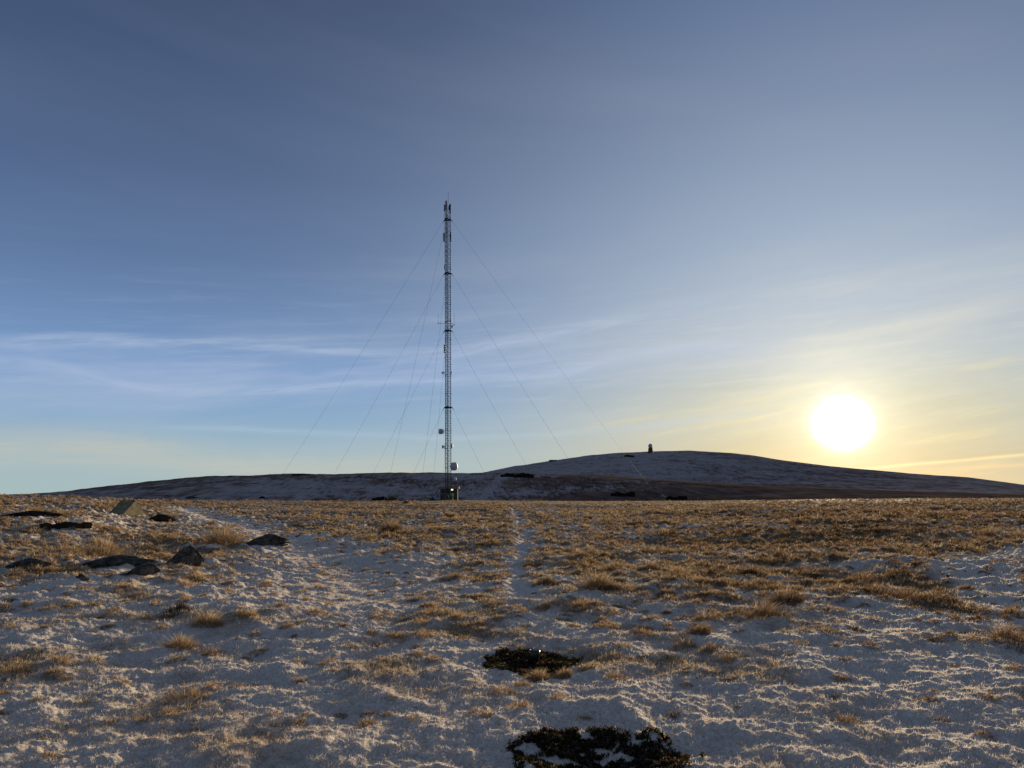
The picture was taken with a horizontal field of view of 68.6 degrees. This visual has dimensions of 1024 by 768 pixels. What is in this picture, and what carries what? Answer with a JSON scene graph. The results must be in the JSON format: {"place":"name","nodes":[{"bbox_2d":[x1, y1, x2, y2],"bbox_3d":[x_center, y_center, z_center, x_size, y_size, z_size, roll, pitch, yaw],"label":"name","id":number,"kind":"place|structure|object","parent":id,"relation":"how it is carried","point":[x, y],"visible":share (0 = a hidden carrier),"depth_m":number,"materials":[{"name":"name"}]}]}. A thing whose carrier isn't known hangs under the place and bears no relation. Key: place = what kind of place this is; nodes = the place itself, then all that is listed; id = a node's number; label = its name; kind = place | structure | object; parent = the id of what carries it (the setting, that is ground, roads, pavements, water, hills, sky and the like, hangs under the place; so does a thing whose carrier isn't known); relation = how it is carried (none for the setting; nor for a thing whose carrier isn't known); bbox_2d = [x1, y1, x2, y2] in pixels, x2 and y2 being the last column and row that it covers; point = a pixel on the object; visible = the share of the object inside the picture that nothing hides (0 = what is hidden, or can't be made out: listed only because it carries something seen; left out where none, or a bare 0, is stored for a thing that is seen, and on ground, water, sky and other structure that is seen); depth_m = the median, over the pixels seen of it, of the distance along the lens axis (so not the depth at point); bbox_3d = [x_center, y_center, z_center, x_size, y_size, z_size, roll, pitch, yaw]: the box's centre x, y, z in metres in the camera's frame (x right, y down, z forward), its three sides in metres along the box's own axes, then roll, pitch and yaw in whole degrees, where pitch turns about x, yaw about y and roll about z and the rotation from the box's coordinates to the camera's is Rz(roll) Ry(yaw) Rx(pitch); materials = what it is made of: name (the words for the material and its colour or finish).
{"place":"outdoors","nodes":[
{"label":"outdoors","id":0,"kind":"place"},
{"bbox_2d":[3,510,62,516],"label":"peat bank","id":1,"kind":"structure","parent":0,"point":[34,513],"depth_m":28.39,"materials":[{"name":"black soil"}]},
{"bbox_2d":[39,521,92,529],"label":"peat bank","id":2,"kind":"structure","parent":0,"point":[82,525],"depth_m":24.17,"materials":[{"name":"black soil"}]},
{"bbox_2d":[0,495,1023,767],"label":"ground","id":3,"kind":"structure","parent":0,"point":[744,727],"depth_m":7.51,"materials":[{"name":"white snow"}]},
{"bbox_2d":[5,558,51,567],"bbox_3d":[-9.133,3.385,14.182,0.754,0.187,0.312,4,-10,-32],"label":"rock","id":4,"kind":"object","parent":3,"relation":"on","point":[29,562],"visible":0.91,"depth_m":14.09,"materials":[{"name":"grey stone"}]},
{"bbox_2d":[75,574,89,580],"bbox_3d":[-7.124,3.206,12.405,0.264,0.135,0.164,4,-10,-29],"label":"rock","id":5,"kind":"object","parent":3,"relation":"on","point":[82,577],"visible":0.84,"depth_m":12.37,"materials":[{"name":"grey stone"}]},
{"bbox_2d":[75,530,129,556],"bbox_3d":[-9.918,3.903,18.131,1.698,0.814,1.502,-1,-8,0],"label":"grass tussock","id":6,"kind":"object","parent":3,"relation":"on","point":[99,550],"depth_m":18.01,"materials":[{"name":"beige plant"}]},
{"bbox_2d":[79,554,156,568],"bbox_3d":[-8.205,3.653,15.467,1.671,0.262,0.607,3,-9,-27],"label":"rock","id":7,"kind":"object","parent":3,"relation":"on","point":[119,560],"visible":0.72,"depth_m":15.32,"materials":[{"name":"grey stone"}]},
{"bbox_2d":[110,499,142,515],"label":"anchor block","id":8,"kind":"structure","parent":3,"relation":"on","point":[128,507],"depth_m":40.50,"materials":[{"name":"concrete"}]},
{"bbox_2d":[122,562,160,575],"bbox_3d":[-6.800,3.395,13.748,0.674,0.232,0.336,3,-9,-26],"label":"rock","id":9,"kind":"object","parent":3,"relation":"on","point":[147,568],"visible":0.98,"depth_m":13.68,"materials":[{"name":"grey stone"}]},
{"bbox_2d":[148,514,175,521],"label":"peat bank","id":10,"kind":"structure","parent":3,"relation":"on","point":[161,518],"depth_m":38.19,"materials":[{"name":"black soil"}]},
{"bbox_2d":[156,600,194,616],"bbox_3d":[-4.394,2.922,9.822,0.512,0.248,0.514,-6,-10,32],"label":"heather tuft","id":11,"kind":"object","parent":3,"relation":"on","point":[179,606],"visible":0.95,"depth_m":9.81,"materials":[{"name":"brown plant"}]},
{"bbox_2d":[159,545,204,567],"bbox_3d":[-7.213,3.787,16.376,0.942,0.535,0.470,3,-9,-23],"label":"rock","id":12,"kind":"object","parent":3,"relation":"on","point":[191,555],"visible":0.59,"depth_m":16.27,"materials":[{"name":"grey stone"}]},
{"bbox_2d":[160,632,207,649],"bbox_3d":[-3.541,2.727,8.013,0.535,0.230,0.552,5,-10,-37],"label":"grass tussock","id":13,"kind":"object","parent":3,"relation":"on","point":[184,643],"depth_m":7.97,"materials":[{"name":"brown plant"}]},
{"bbox_2d":[189,608,229,627],"bbox_3d":[-3.756,2.864,9.238,0.597,0.264,0.593,-7,-10,37],"label":"grass tussock","id":14,"kind":"object","parent":3,"relation":"on","point":[207,619],"depth_m":9.20,"materials":[{"name":"brown plant"}]},
{"bbox_2d":[196,520,249,546],"bbox_3d":[-9.160,4.755,23.877,2.246,0.963,2.005,-1,-8,0],"label":"grass tussock","id":15,"kind":"object","parent":3,"relation":"on","point":[216,538],"depth_m":23.68,"materials":[{"name":"beige plant"}]},
{"bbox_2d":[246,533,290,545],"bbox_3d":[-8.025,5.097,24.201,1.766,0.515,0.745,2,-9,-18],"label":"rock","id":16,"kind":"object","parent":3,"relation":"on","point":[271,539],"visible":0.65,"depth_m":24.01,"materials":[{"name":"grey stone"}]},
{"bbox_2d":[377,517,405,531],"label":"grass tussock","id":17,"kind":"object","parent":3,"relation":"on","point":[391,526],"depth_m":31.30,"materials":[{"name":"beige plant"}]},
{"bbox_2d":[439,486,458,499],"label":"concrete hut","id":18,"kind":"object","parent":3,"relation":"on","point":[453,490],"visible":0.73,"depth_m":186.87,"materials":[{"name":"concrete"}]},
{"bbox_2d":[278,200,641,499],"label":"lattice mast","id":19,"kind":"object","parent":3,"relation":"on","point":[453,466],"visible":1,"depth_m":189.58,"materials":[{"name":"metal"}]},
{"bbox_2d":[482,646,585,676],"bbox_3d":[0.218,2.719,7.338,1.021,0.148,1.172,-1,-8,0],"label":"heather patch","id":20,"kind":"object","parent":3,"relation":"on","point":[544,657],"visible":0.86,"depth_m":7.36,"materials":[{"name":"black plant"}]},
{"bbox_2d":[528,649,539,664],"bbox_3d":[0.218,2.711,7.409,0.124,0.182,0.128,-1,-8,0],"label":"drain pipe","id":21,"kind":"object","parent":20,"relation":"attached to","point":[533,656],"visible":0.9,"depth_m":7.37,"materials":[{"name":"metal"}]},
{"bbox_2d":[519,667,552,682],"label":"grass tussock","id":22,"kind":"object","parent":3,"relation":"on","point":[537,676],"depth_m":6.68,"materials":[{"name":"brown plant"}]},
{"bbox_2d":[534,572,559,585],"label":"grass tussock","id":23,"kind":"object","parent":3,"relation":"on","point":[548,580],"depth_m":13.07,"materials":[{"name":"beige plant"}]},
{"bbox_2d":[551,666,574,678],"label":"grass tussock","id":24,"kind":"object","parent":3,"relation":"on","point":[562,673],"depth_m":6.69,"materials":[{"name":"brown plant"}]},
{"bbox_2d":[570,568,619,589],"bbox_3d":[1.343,3.166,12.227,0.998,0.410,0.916,-1,-8,0],"label":"grass tussock","id":25,"kind":"object","parent":3,"relation":"on","point":[596,578],"depth_m":12.18,"materials":[{"name":"beige plant"}]},
{"bbox_2d":[506,725,705,767],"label":"heather patch","id":26,"kind":"object","parent":3,"relation":"on","point":[668,758],"visible":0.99,"depth_m":4.80,"materials":[{"name":"black plant"}]},
{"bbox_2d":[680,622,713,635],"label":"grass tussock","id":27,"kind":"object","parent":3,"relation":"on","point":[699,629],"depth_m":8.53,"materials":[{"name":"brown plant"}]},
{"bbox_2d":[734,598,791,618],"bbox_3d":[3.134,2.801,9.419,0.850,0.340,0.761,-1,-8,0],"label":"grass tussock","id":28,"kind":"object","parent":3,"relation":"on","point":[770,612],"depth_m":9.37,"materials":[{"name":"beige plant"}]},
{"bbox_2d":[761,584,811,605],"bbox_3d":[3.913,2.993,10.753,0.847,0.380,0.777,-1,-8,0],"label":"grass tussock","id":29,"kind":"object","parent":3,"relation":"on","point":[780,596],"depth_m":10.71,"materials":[{"name":"beige plant"}]},
{"bbox_2d":[977,620,1023,642],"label":"grass tussock","id":30,"kind":"object","parent":3,"relation":"on","point":[1005,633],"depth_m":7.86,"materials":[{"name":"brown plant"}]},
{"bbox_2d":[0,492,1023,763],"bbox_3d":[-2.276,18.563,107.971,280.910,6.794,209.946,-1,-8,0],"label":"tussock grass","id":31,"kind":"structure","parent":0,"point":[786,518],"depth_m":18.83,"materials":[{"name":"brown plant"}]},
{"bbox_2d":[0,0,1023,493],"label":"sky","id":32,"kind":"structure","parent":0,"point":[787,230],"materials":[{"name":"blue"}]},
{"bbox_2d":[7,451,1023,500],"bbox_3d":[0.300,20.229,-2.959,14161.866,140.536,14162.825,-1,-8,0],"label":"hills","id":33,"kind":"structure","parent":0,"point":[702,475],"depth_m":339.71,"materials":[{"name":"white snow"}]},
{"bbox_2d":[372,496,386,500],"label":"rock","id":34,"kind":"object","parent":33,"relation":"on","point":[378,498],"visible":0.85,"depth_m":261.22,"materials":[{"name":"black stone"}]},
{"bbox_2d":[500,472,534,477],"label":"scrub thicket","id":35,"kind":"object","parent":33,"relation":"on","point":[524,475],"visible":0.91,"depth_m":358.25,"materials":[{"name":"black plant"}]},
{"bbox_2d":[611,491,634,496],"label":"peat bank","id":36,"kind":"structure","parent":33,"relation":"on","point":[629,494],"depth_m":284.25,"materials":[{"name":"black soil"}]},
{"bbox_2d":[648,444,652,452],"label":"radar tower","id":37,"kind":"structure","parent":33,"relation":"on","point":[650,449],"depth_m":836.21,"materials":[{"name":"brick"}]},
{"bbox_2d":[666,496,687,499],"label":"peat bank","id":38,"kind":"structure","parent":33,"relation":"on","point":[677,498],"depth_m":274.59,"materials":[{"name":"black soil"}]},
{"bbox_2d":[507,508,530,597],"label":"path","id":39,"kind":"structure","parent":0,"point":[515,584],"depth_m":16.31,"materials":[{"name":"white snow"}]},
{"bbox_2d":[960,549,1023,607],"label":"snow","id":40,"kind":"structure","parent":0,"point":[1002,586],"depth_m":13.30,"materials":[{"name":"white snow"}]}
]}

